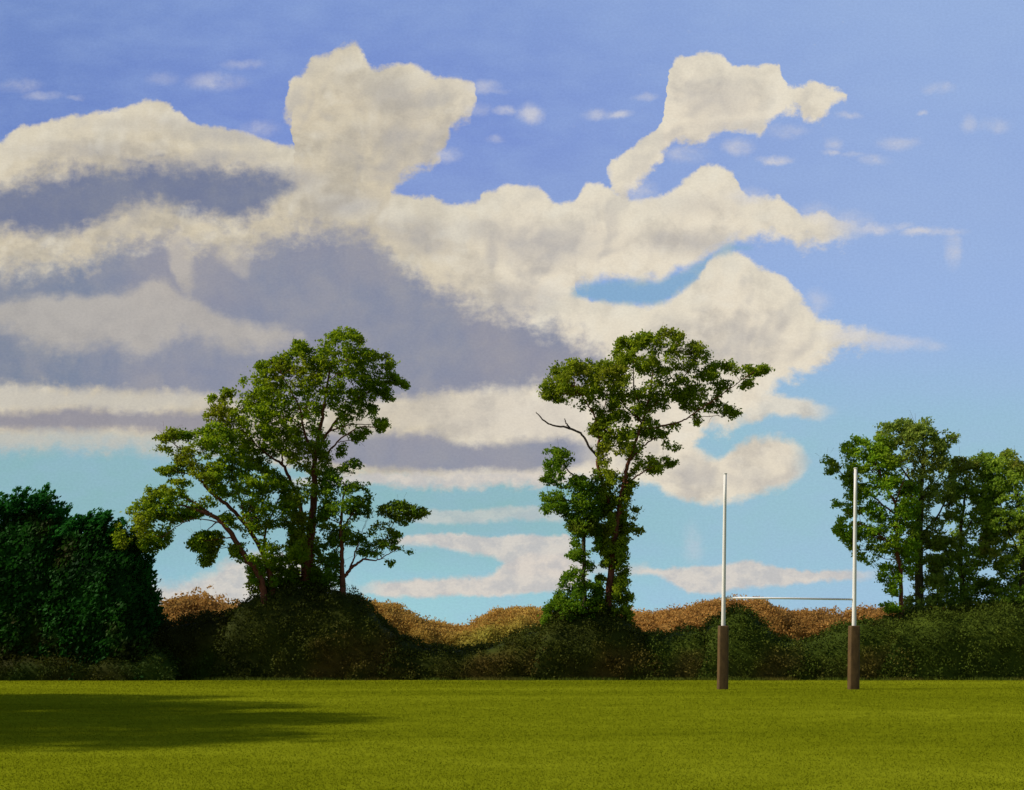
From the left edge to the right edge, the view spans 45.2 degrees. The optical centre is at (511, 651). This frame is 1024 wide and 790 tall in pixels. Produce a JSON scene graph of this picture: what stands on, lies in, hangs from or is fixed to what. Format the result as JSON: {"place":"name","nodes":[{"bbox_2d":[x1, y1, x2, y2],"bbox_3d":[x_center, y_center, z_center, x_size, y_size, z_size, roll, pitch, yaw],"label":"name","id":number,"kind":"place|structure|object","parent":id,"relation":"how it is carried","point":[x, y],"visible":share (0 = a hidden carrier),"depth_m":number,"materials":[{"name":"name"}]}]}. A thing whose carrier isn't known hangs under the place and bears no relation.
{"place":"outdoors","nodes":[
{"label":"outdoors","id":0,"kind":"place"},
{"bbox_2d":[0,679,1023,789],"bbox_3d":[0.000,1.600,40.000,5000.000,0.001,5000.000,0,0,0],"label":"ground","id":1,"kind":"structure","parent":0,"point":[653,725],"depth_m":23.72,"materials":[{"name":"green plant"}]},
{"bbox_2d":[0,482,76,659],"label":"dark bush","id":2,"kind":"object","parent":1,"relation":"on","point":[26,575],"visible":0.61,"depth_m":69.41,"materials":[{"name":"green plant"}]},
{"bbox_2d":[0,643,186,680],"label":"scrub","id":3,"kind":"object","parent":1,"relation":"on","point":[160,664],"visible":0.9,"depth_m":68.02,"materials":[{"name":"green plant"}]},
{"bbox_2d":[35,507,169,680],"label":"dark bush","id":4,"kind":"object","parent":1,"relation":"on","point":[113,598],"visible":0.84,"depth_m":69.05,"materials":[{"name":"green plant"}]},
{"bbox_2d":[159,585,239,620],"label":"autumn tree","id":5,"kind":"object","parent":1,"relation":"on","point":[186,603],"visible":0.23,"depth_m":120.79,"materials":[{"name":"brown plant"}]},
{"bbox_2d":[152,607,255,679],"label":"scrub bank","id":6,"kind":"structure","parent":1,"relation":"on","point":[188,640],"depth_m":69.83,"materials":[{"name":"green plant"}]},
{"bbox_2d":[110,420,313,603],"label":"leaning tree","id":7,"kind":"object","parent":1,"relation":"on","point":[207,544],"visible":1,"depth_m":70.06,"materials":[{"name":"green plant"}]},
{"bbox_2d":[201,326,410,594],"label":"tall tree","id":8,"kind":"object","parent":1,"relation":"on","point":[284,446],"visible":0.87,"depth_m":71.89,"materials":[{"name":"green plant"}]},
{"bbox_2d":[201,577,419,679],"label":"scrub mound","id":9,"kind":"object","parent":1,"relation":"on","point":[297,631],"visible":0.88,"depth_m":69.55,"materials":[{"name":"green plant"}]},
{"bbox_2d":[313,457,431,595],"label":"tree","id":10,"kind":"object","parent":1,"relation":"on","point":[341,535],"visible":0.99,"depth_m":71.31,"materials":[{"name":"green plant"}]},
{"bbox_2d":[363,594,551,649],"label":"autumn wood","id":11,"kind":"object","parent":1,"relation":"on","point":[493,624],"visible":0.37,"depth_m":151.86,"materials":[{"name":"brown plant"}]},
{"bbox_2d":[371,621,563,679],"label":"hedge","id":12,"kind":"object","parent":1,"relation":"on","point":[510,657],"visible":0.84,"depth_m":69.67,"materials":[{"name":"green plant"}]},
{"bbox_2d":[537,439,606,627],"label":"ivy clad tree","id":13,"kind":"object","parent":1,"relation":"on","point":[585,507],"visible":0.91,"depth_m":70.45,"materials":[{"name":"green plant"}]},
{"bbox_2d":[527,601,662,679],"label":"scrub mound","id":14,"kind":"object","parent":1,"relation":"on","point":[602,644],"visible":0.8,"depth_m":69.46,"materials":[{"name":"green plant"}]},
{"bbox_2d":[536,324,774,623],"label":"broad topped tree","id":15,"kind":"object","parent":1,"relation":"on","point":[617,527],"visible":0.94,"depth_m":70.96,"materials":[{"name":"green plant"}]},
{"bbox_2d":[626,623,716,679],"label":"hedge","id":16,"kind":"object","parent":1,"relation":"on","point":[680,653],"visible":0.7,"depth_m":69.82,"materials":[{"name":"green plant"}]},
{"bbox_2d":[694,602,823,679],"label":"scrub mound","id":17,"kind":"object","parent":1,"relation":"on","point":[757,648],"visible":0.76,"depth_m":69.59,"materials":[{"name":"green plant"}]},
{"bbox_2d":[630,594,944,641],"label":"autumn wood","id":18,"kind":"object","parent":1,"relation":"on","point":[797,624],"visible":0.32,"depth_m":152.45,"materials":[{"name":"brown plant"}]},
{"bbox_2d":[717,468,859,688],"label":"rugby goalposts","id":19,"kind":"object","parent":1,"relation":"on","point":[853,679],"visible":0.98,"depth_m":52.09,"materials":[{"name":"white metal"}]},
{"bbox_2d":[783,615,922,679],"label":"scrub mound","id":20,"kind":"object","parent":1,"relation":"on","point":[829,649],"visible":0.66,"depth_m":69.75,"materials":[{"name":"green plant"}]},
{"bbox_2d":[818,433,923,618],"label":"bright green tree","id":21,"kind":"object","parent":1,"relation":"on","point":[907,508],"visible":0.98,"depth_m":71.75,"materials":[{"name":"green plant"}]},
{"bbox_2d":[873,414,960,615],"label":"thick trunk tree","id":22,"kind":"object","parent":1,"relation":"on","point":[911,433],"visible":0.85,"depth_m":72.94,"materials":[{"name":"green plant"}]},
{"bbox_2d":[874,596,1023,679],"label":"scrub bank","id":23,"kind":"structure","parent":1,"relation":"on","point":[976,640],"depth_m":69.53,"materials":[{"name":"green plant"}]},
{"bbox_2d":[924,447,1005,611],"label":"rounded tree","id":24,"kind":"object","parent":1,"relation":"on","point":[966,589],"visible":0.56,"depth_m":73.64,"materials":[{"name":"green plant"}]},
{"bbox_2d":[975,448,1023,607],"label":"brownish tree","id":25,"kind":"object","parent":1,"relation":"on","point":[1012,518],"visible":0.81,"depth_m":72.52,"materials":[{"name":"green plant"}]},
{"bbox_2d":[0,0,1023,624],"label":"sky","id":26,"kind":"structure","parent":0,"point":[828,195],"materials":[{"name":"blue"}]},
{"bbox_2d":[17,676,1022,680],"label":"rough grass","id":27,"kind":"structure","parent":0,"point":[893,678],"depth_m":68.77,"materials":[{"name":"green plant"}]}
]}

